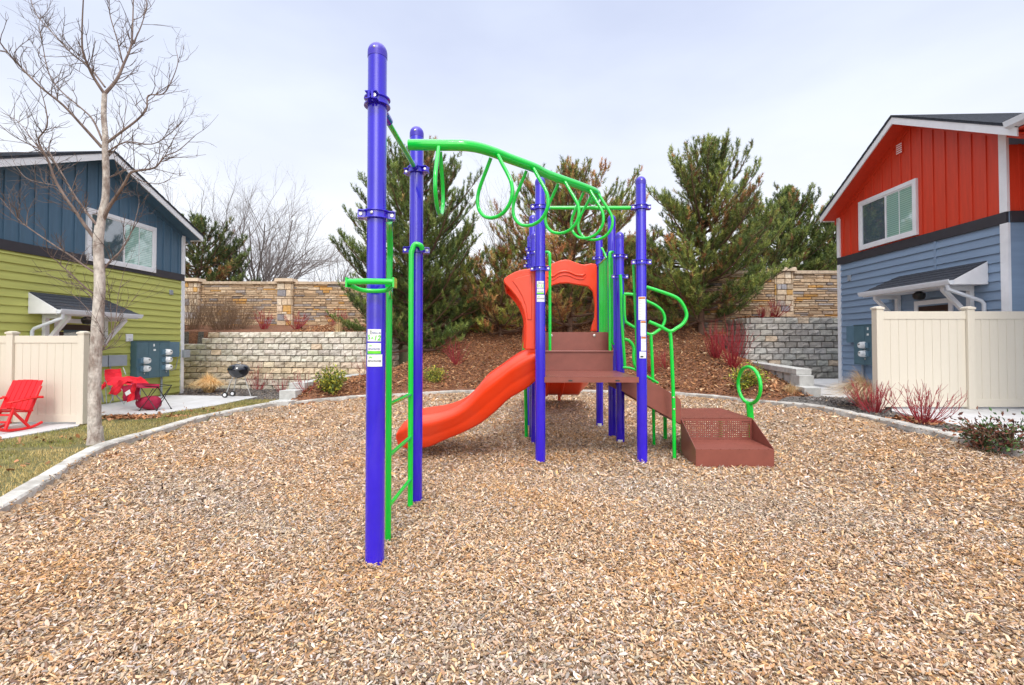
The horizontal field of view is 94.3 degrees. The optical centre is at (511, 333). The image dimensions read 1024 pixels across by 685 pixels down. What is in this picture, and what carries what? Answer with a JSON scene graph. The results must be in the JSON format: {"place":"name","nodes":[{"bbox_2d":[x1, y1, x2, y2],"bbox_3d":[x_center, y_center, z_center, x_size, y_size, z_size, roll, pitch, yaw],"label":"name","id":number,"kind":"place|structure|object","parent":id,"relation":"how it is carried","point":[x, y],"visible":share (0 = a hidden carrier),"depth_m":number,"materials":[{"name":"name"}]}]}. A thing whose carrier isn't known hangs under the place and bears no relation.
{"place":"outdoors","nodes":[
{"label":"outdoors","id":0,"kind":"place"},
{"bbox_2d":[0,395,257,439],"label":"pavement","id":1,"kind":"structure","parent":0,"point":[176,402],"depth_m":11.29,"materials":[{"name":"concrete"}]},
{"bbox_2d":[0,380,43,431],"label":"rocking chair","id":2,"kind":"object","parent":1,"relation":"on","point":[22,396],"visible":1,"depth_m":8.70,"materials":[{"name":"red paint"}]},
{"bbox_2d":[0,331,89,423],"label":"vinyl fence","id":3,"kind":"object","parent":1,"relation":"on","point":[58,365],"visible":0.84,"depth_m":9.17,"materials":[{"name":"white plastic"}]},
{"bbox_2d":[102,367,132,403],"bbox_3d":[-9.416,1.256,11.235,1.203,0.870,0.505,-1,-1,41],"label":"camping chair","id":4,"kind":"object","parent":1,"relation":"on","point":[115,380],"visible":0.97,"depth_m":11.19,"materials":[{"name":"red fabric"}]},
{"bbox_2d":[121,376,159,402],"bbox_3d":[-8.782,1.314,11.000,1.362,0.613,0.417,0,-1,23],"label":"camping chair","id":5,"kind":"object","parent":1,"relation":"on","point":[131,390],"visible":0.94,"depth_m":10.87,"materials":[{"name":"red fabric"}]},
{"bbox_2d":[135,396,161,409],"bbox_3d":[-8.474,1.617,11.071,0.540,0.337,0.300,0,-1,0],"label":"chair bag","id":6,"kind":"object","parent":1,"relation":"on","point":[156,401],"visible":0.9,"depth_m":10.97,"materials":[{"name":"fabric"}]},
{"bbox_2d":[139,384,171,410],"bbox_3d":[-8.292,1.486,11.099,0.506,0.586,0.486,0,-1,0],"label":"folding frame","id":7,"kind":"object","parent":1,"relation":"on","point":[153,392],"visible":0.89,"depth_m":10.94,"materials":[{"name":"black metal"}]},
{"bbox_2d":[222,362,252,397],"bbox_3d":[-7.868,1.328,13.711,0.759,1.015,0.590,0,-1,0],"label":"kettle grill","id":8,"kind":"object","parent":1,"relation":"on","point":[240,370],"visible":1,"depth_m":13.55,"materials":[{"name":"black metal"}]},
{"bbox_2d":[0,339,425,496],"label":"lawn","id":9,"kind":"structure","parent":0,"point":[403,356],"depth_m":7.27,"materials":[{"name":"plant"}]},
{"bbox_2d":[0,0,218,444],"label":"street tree","id":10,"kind":"object","parent":9,"relation":"on","point":[95,432],"visible":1,"depth_m":7.33,"materials":[{"name":"grey plant"}]},
{"bbox_2d":[0,382,959,521],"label":"fallen leaves","id":11,"kind":"object","parent":9,"relation":"on","point":[151,416],"visible":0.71,"depth_m":7.77,"materials":[{"name":"brown plant"}]},
{"bbox_2d":[184,315,812,403],"bbox_3d":[-1.000,0.617,18.692,32.000,2.680,16.600,0,-1,0],"label":"mulch bed","id":12,"kind":"object","parent":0,"point":[193,336],"visible":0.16,"depth_m":14.95,"materials":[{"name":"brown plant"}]},
{"bbox_2d":[184,286,215,329],"bbox_3d":[-12.240,-0.921,17.953,2.239,1.796,1.855,-1,-1,33],"label":"bare shrub","id":13,"kind":"object","parent":12,"relation":"on","point":[193,319],"visible":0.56,"depth_m":18.07,"materials":[{"name":"brown plant"}]},
{"bbox_2d":[181,210,261,281],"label":"pine tree","id":14,"kind":"object","parent":12,"relation":"on","point":[198,222],"visible":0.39,"depth_m":22.78,"materials":[{"name":"green plant"}]},
{"bbox_2d":[196,246,257,280],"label":"pine tree","id":15,"kind":"object","parent":12,"relation":"on","point":[234,271],"visible":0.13,"depth_m":24.42,"materials":[{"name":"green plant"}]},
{"bbox_2d":[191,291,263,330],"bbox_3d":[-10.886,-0.876,18.147,2.483,1.614,2.616,0,-1,0],"label":"bare shrub","id":16,"kind":"object","parent":12,"relation":"on","point":[222,322],"visible":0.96,"depth_m":18.02,"materials":[{"name":"brown plant"}]},
{"bbox_2d":[254,308,274,328],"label":"dogwood shrub","id":17,"kind":"object","parent":12,"relation":"on","point":[264,325],"visible":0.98,"depth_m":18.19,"materials":[{"name":"red plant"}]},
{"bbox_2d":[283,310,309,328],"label":"dogwood shrub","id":18,"kind":"object","parent":12,"relation":"on","point":[300,325],"visible":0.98,"depth_m":18.25,"materials":[{"name":"red plant"}]},
{"bbox_2d":[289,371,320,393],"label":"dogwood shrub","id":19,"kind":"object","parent":12,"relation":"on","point":[297,377],"visible":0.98,"depth_m":11.98,"materials":[{"name":"red plant"}]},
{"bbox_2d":[269,374,358,405],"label":"block wall","id":20,"kind":"structure","parent":12,"relation":"on","point":[292,391],"depth_m":11.70,"materials":[{"name":"grey concrete"}]},
{"bbox_2d":[313,363,347,393],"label":"leafy shrub","id":21,"kind":"object","parent":12,"relation":"on","point":[331,382],"visible":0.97,"depth_m":12.29,"materials":[{"name":"green plant"}]},
{"bbox_2d":[298,220,363,281],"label":"bare tree","id":22,"kind":"object","parent":12,"relation":"on","point":[343,274],"visible":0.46,"depth_m":24.97,"materials":[{"name":"grey plant"}]},
{"bbox_2d":[324,308,347,326],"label":"dogwood shrub","id":23,"kind":"object","parent":12,"relation":"on","point":[345,316],"visible":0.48,"depth_m":19.58,"materials":[{"name":"red plant"}]},
{"bbox_2d":[332,317,344,331],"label":"ornamental grass","id":24,"kind":"object","parent":12,"relation":"on","point":[338,327],"depth_m":16.25,"materials":[{"name":"plant"}]},
{"bbox_2d":[345,350,395,375],"bbox_3d":[-4.074,0.738,13.910,1.371,1.166,1.352,0,-1,0],"label":"dogwood shrub","id":25,"kind":"object","parent":12,"relation":"on","point":[364,364],"visible":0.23,"depth_m":13.80,"materials":[{"name":"red plant"}]},
{"bbox_2d":[325,135,507,353],"bbox_3d":[-3.356,-2.971,17.173,6.509,8.160,6.120,-1,-1,27],"label":"pine tree","id":26,"kind":"object","parent":12,"relation":"on","point":[436,286],"visible":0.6,"depth_m":16.11,"materials":[{"name":"green plant"}]},
{"bbox_2d":[423,365,447,382],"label":"leafy shrub","id":27,"kind":"object","parent":12,"relation":"on","point":[437,373],"visible":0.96,"depth_m":14.06,"materials":[{"name":"green plant"}]},
{"bbox_2d":[440,334,470,364],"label":"dogwood shrub","id":28,"kind":"object","parent":12,"relation":"on","point":[453,358],"visible":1,"depth_m":15.37,"materials":[{"name":"red plant"}]},
{"bbox_2d":[461,152,529,275],"bbox_3d":[-0.694,-4.915,25.627,4.961,10.214,5.906,0,-1,-15],"label":"tree","id":29,"kind":"object","parent":12,"relation":"on","point":[493,221],"visible":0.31,"depth_m":25.62,"materials":[{"name":"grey plant"}]},
{"bbox_2d":[449,242,552,335],"bbox_3d":[-0.474,-1.566,17.623,4.137,3.712,4.438,0,-1,0],"label":"pine tree","id":30,"kind":"object","parent":12,"relation":"on","point":[501,253],"visible":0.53,"depth_m":16.92,"materials":[{"name":"green plant"}]},
{"bbox_2d":[185,267,837,344],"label":"stone wall","id":31,"kind":"structure","parent":12,"relation":"on","point":[808,293],"depth_m":20.22,"materials":[{"name":"stone"}]},
{"bbox_2d":[481,154,666,331],"bbox_3d":[2.070,-3.132,17.704,6.404,6.735,6.471,1,-1,-29],"label":"pine tree","id":32,"kind":"object","parent":12,"relation":"on","point":[571,247],"visible":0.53,"depth_m":16.67,"materials":[{"name":"green plant"}]},
{"bbox_2d":[595,228,676,321],"bbox_3d":[4.455,-2.047,18.018,3.729,3.583,3.828,0,-1,15],"label":"pine tree","id":33,"kind":"object","parent":12,"relation":"on","point":[630,309],"visible":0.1,"depth_m":17.16,"materials":[{"name":"green plant"}]},
{"bbox_2d":[647,348,668,372],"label":"dogwood shrub","id":34,"kind":"object","parent":12,"relation":"on","point":[649,368],"visible":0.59,"depth_m":14.29,"materials":[{"name":"red plant"}]},
{"bbox_2d":[649,349,675,367],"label":"dogwood shrub","id":35,"kind":"object","parent":12,"relation":"on","point":[662,360],"visible":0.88,"depth_m":14.50,"materials":[{"name":"red plant"}]},
{"bbox_2d":[624,127,794,335],"bbox_3d":[6.720,-3.348,16.580,5.526,7.143,5.305,0,-1,23],"label":"pine tree","id":36,"kind":"object","parent":12,"relation":"on","point":[697,181],"visible":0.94,"depth_m":15.64,"materials":[{"name":"green plant"}]},
{"bbox_2d":[702,318,730,358],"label":"dogwood shrub","id":37,"kind":"object","parent":12,"relation":"on","point":[713,345],"visible":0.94,"depth_m":14.50,"materials":[{"name":"red plant"}]},
{"bbox_2d":[711,314,761,367],"bbox_3d":[6.318,0.210,13.415,1.232,1.581,1.301,0,-1,11],"label":"dogwood shrub","id":38,"kind":"object","parent":12,"relation":"on","point":[732,353],"visible":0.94,"depth_m":13.33,"materials":[{"name":"red plant"}]},
{"bbox_2d":[723,360,771,388],"bbox_3d":[5.821,1.083,11.738,1.078,0.848,0.931,0,-1,-21],"label":"leafy shrub","id":39,"kind":"object","parent":12,"relation":"on","point":[747,380],"visible":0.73,"depth_m":11.65,"materials":[{"name":"green plant"}]},
{"bbox_2d":[756,308,765,317],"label":"dogwood shrub","id":40,"kind":"object","parent":12,"relation":"on","point":[762,315],"visible":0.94,"depth_m":16.22,"materials":[{"name":"red plant"}]},
{"bbox_2d":[758,302,773,316],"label":"ornamental grass","id":41,"kind":"object","parent":12,"relation":"on","point":[767,313],"depth_m":16.23,"materials":[{"name":"plant"}]},
{"bbox_2d":[725,196,809,270],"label":"pine tree","id":42,"kind":"object","parent":12,"relation":"on","point":[779,251],"visible":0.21,"depth_m":20.31,"materials":[{"name":"green plant"}]},
{"bbox_2d":[754,297,790,316],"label":"dogwood shrub","id":43,"kind":"object","parent":12,"relation":"on","point":[774,310],"visible":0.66,"depth_m":16.61,"materials":[{"name":"red plant"}]},
{"bbox_2d":[781,379,801,392],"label":"ornamental grass","id":44,"kind":"object","parent":12,"relation":"on","point":[790,388],"depth_m":10.64,"materials":[{"name":"plant"}]},
{"bbox_2d":[751,181,836,270],"bbox_3d":[13.367,-3.626,22.564,4.893,7.112,5.276,-1,-1,33],"label":"pine tree","id":45,"kind":"object","parent":12,"relation":"on","point":[792,205],"visible":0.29,"depth_m":21.62,"materials":[{"name":"green plant"}]},
{"bbox_2d":[0,389,1023,684],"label":"ground","id":46,"kind":"structure","parent":0,"point":[342,413],"depth_m":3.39,"materials":[{"name":"brown wood"}]},
{"bbox_2d":[0,389,1023,511],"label":"kerb","id":47,"kind":"structure","parent":46,"relation":"on","point":[20,493],"depth_m":7.05,"materials":[{"name":"concrete"}]},
{"bbox_2d":[345,42,773,566],"bbox_3d":[0.877,-0.050,7.336,4.774,3.780,8.733,0,-1,0],"label":"play structure","id":48,"kind":"object","parent":46,"relation":"on","point":[540,366],"visible":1,"depth_m":5.85,"materials":[{"name":"purple paint"}]},
{"bbox_2d":[0,0,1023,281],"label":"sky","id":49,"kind":"structure","parent":0,"point":[813,83],"materials":[{"name":"white"}]},
{"bbox_2d":[174,317,1023,447],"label":"gravel bed","id":50,"kind":"object","parent":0,"point":[201,336],"visible":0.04,"depth_m":10.37,"materials":[{"name":"grey gravel"}]},
{"bbox_2d":[0,151,203,403],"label":"house","id":51,"kind":"structure","parent":50,"relation":"on","point":[164,233],"depth_m":11.67,"materials":[{"name":"green paint"}]},
{"bbox_2d":[54,319,90,345],"bbox_3d":[-10.435,0.726,11.318,0.044,2.140,1.000,0,-1,2],"label":"door","id":52,"kind":"structure","parent":51,"relation":"in","point":[69,329],"depth_m":11.26,"materials":[{"name":"white glass"}]},
{"bbox_2d":[102,356,107,401],"bbox_3d":[-10.357,1.153,11.962,0.120,1.182,0.250,0,-1,2],"label":"utility box","id":53,"kind":"object","parent":51,"relation":"attached to","point":[104,361],"visible":0.5,"depth_m":11.99,"materials":[{"name":"grey metal"}]},
{"bbox_2d":[105,355,126,400],"bbox_3d":[-10.340,1.159,12.393,0.120,1.189,0.543,0,-1,2],"label":"utility box","id":54,"kind":"object","parent":51,"relation":"attached to","point":[117,360],"visible":0.82,"depth_m":12.34,"materials":[{"name":"grey metal"}]},
{"bbox_2d":[85,207,156,272],"bbox_3d":[-10.369,-2.423,12.683,0.059,1.304,2.135,0,-1,2],"label":"window","id":55,"kind":"structure","parent":51,"relation":"in","point":[144,236],"depth_m":12.76,"materials":[{"name":"clear glass"}]},
{"bbox_2d":[125,334,132,340],"bbox_3d":[-10.373,0.116,12.858,0.095,0.200,0.220,0,-1,0],"label":"wall vent","id":56,"kind":"object","parent":51,"relation":"attached to","point":[128,337],"depth_m":12.84,"materials":[{"name":"white plastic"}]},
{"bbox_2d":[130,341,179,395],"bbox_3d":[-10.180,1.139,13.709,0.337,1.842,1.660,0,-1,2],"label":"meter cabinet","id":57,"kind":"object","parent":51,"relation":"attached to","point":[151,359],"visible":0.94,"depth_m":13.43,"materials":[{"name":"teal metal"}]},
{"bbox_2d":[170,350,189,370],"bbox_3d":[-10.234,0.824,14.645,0.104,0.629,0.712,0,-1,2],"label":"junction box","id":58,"kind":"object","parent":51,"relation":"attached to","point":[185,353],"visible":1,"depth_m":14.79,"materials":[{"name":"grey metal"}]},
{"bbox_2d":[183,371,228,392],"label":"ornamental grass","id":59,"kind":"object","parent":50,"relation":"on","point":[208,384],"depth_m":15.01,"materials":[{"name":"plant"}]},
{"bbox_2d":[246,361,272,389],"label":"dogwood shrub","id":60,"kind":"object","parent":50,"relation":"on","point":[257,383],"visible":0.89,"depth_m":16.06,"materials":[{"name":"red plant"}]},
{"bbox_2d":[272,373,287,391],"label":"dogwood shrub","id":61,"kind":"object","parent":50,"relation":"on","point":[281,384],"visible":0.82,"depth_m":15.13,"materials":[{"name":"red plant"}]},
{"bbox_2d":[184,332,398,389],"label":"retaining wall","id":62,"kind":"structure","parent":50,"relation":"on","point":[286,355],"depth_m":16.23,"materials":[{"name":"beige stone"}]},
{"bbox_2d":[725,318,837,378],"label":"retaining wall","id":63,"kind":"structure","parent":50,"relation":"on","point":[811,343],"depth_m":15.93,"materials":[{"name":"grey stone"}]},
{"bbox_2d":[752,361,820,397],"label":"block wall","id":64,"kind":"structure","parent":50,"relation":"on","point":[803,378],"depth_m":11.18,"materials":[{"name":"grey concrete"}]},
{"bbox_2d":[844,380,902,412],"bbox_3d":[6.130,1.099,8.256,0.785,0.623,1.005,0,-1,13],"label":"dogwood shrub","id":65,"kind":"object","parent":50,"relation":"on","point":[878,403],"visible":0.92,"depth_m":8.19,"materials":[{"name":"red plant"}]},
{"bbox_2d":[819,113,1023,385],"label":"house","id":66,"kind":"structure","parent":50,"relation":"on","point":[924,212],"depth_m":10.50,"materials":[{"name":"blue paint"}]},
{"bbox_2d":[846,324,871,377],"bbox_3d":[9.245,0.692,12.377,0.337,1.864,1.688,0,-1,2],"label":"meter cabinet","id":67,"kind":"object","parent":66,"relation":"attached to","point":[859,337],"visible":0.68,"depth_m":12.50,"materials":[{"name":"teal metal"}]},
{"bbox_2d":[858,178,918,250],"bbox_3d":[9.370,-2.911,11.893,0.059,1.308,1.922,0,-1,2],"label":"window","id":68,"kind":"structure","parent":66,"relation":"in","point":[891,215],"depth_m":11.77,"materials":[{"name":"clear glass"}]},
{"bbox_2d":[914,298,953,310],"bbox_3d":[9.332,0.321,10.496,0.044,2.140,1.000,0,-1,2],"label":"door","id":69,"kind":"structure","parent":66,"relation":"in","point":[947,307],"depth_m":10.46,"materials":[{"name":"white glass"}]},
{"bbox_2d":[879,380,967,424],"bbox_3d":[6.167,1.033,7.053,0.981,0.708,1.181,-1,-1,26],"label":"dogwood shrub","id":70,"kind":"object","parent":50,"relation":"on","point":[922,417],"visible":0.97,"depth_m":7.05,"materials":[{"name":"red plant"}]},
{"bbox_2d":[938,406,1018,453],"bbox_3d":[5.636,1.171,5.732,0.721,0.584,0.852,1,-1,-25],"label":"rose bush","id":71,"kind":"object","parent":50,"relation":"on","point":[971,432],"visible":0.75,"depth_m":5.69,"materials":[{"name":"green plant"}]},
{"bbox_2d":[956,407,1023,456],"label":"rose bush","id":72,"kind":"object","parent":50,"relation":"on","point":[1015,443],"visible":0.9,"depth_m":5.45,"materials":[{"name":"green plant"}]},
{"bbox_2d":[814,379,846,388],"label":"path","id":73,"kind":"structure","parent":0,"point":[822,382],"depth_m":13.37,"materials":[{"name":"concrete"}]},
{"bbox_2d":[815,386,850,397],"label":"pavement","id":74,"kind":"structure","parent":0,"point":[825,392],"depth_m":11.49,"materials":[{"name":"concrete"}]},
{"bbox_2d":[821,369,887,405],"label":"ornamental grass","id":75,"kind":"object","parent":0,"point":[855,380],"depth_m":8.90,"materials":[{"name":"plant"}]},
{"bbox_2d":[892,407,1023,441],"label":"pavement","id":76,"kind":"structure","parent":0,"point":[970,414],"depth_m":7.85,"materials":[{"name":"concrete"}]},
{"bbox_2d":[870,306,1023,408],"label":"vinyl fence","id":77,"kind":"object","parent":76,"relation":"on","point":[977,357],"visible":0.92,"depth_m":8.53,"materials":[{"name":"white plastic"}]},
{"bbox_3d":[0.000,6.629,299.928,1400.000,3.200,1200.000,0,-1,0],"label":"terrain","id":78,"kind":"structure","parent":0,"visible":0},
{"bbox_2d":[156,160,351,281],"bbox_3d":[-15.059,-4.850,27.919,11.651,10.177,11.433,0,-1,0],"label":"bare tree","id":79,"kind":"object","parent":78,"relation":"on","point":[279,272],"visible":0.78,"depth_m":26.15,"materials":[{"name":"grey plant"}]},
{"bbox_2d":[801,207,836,270],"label":"pine tree","id":80,"kind":"object","parent":78,"relation":"on","point":[832,240],"visible":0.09,"depth_m":23.09,"materials":[{"name":"green plant"}]}
]}

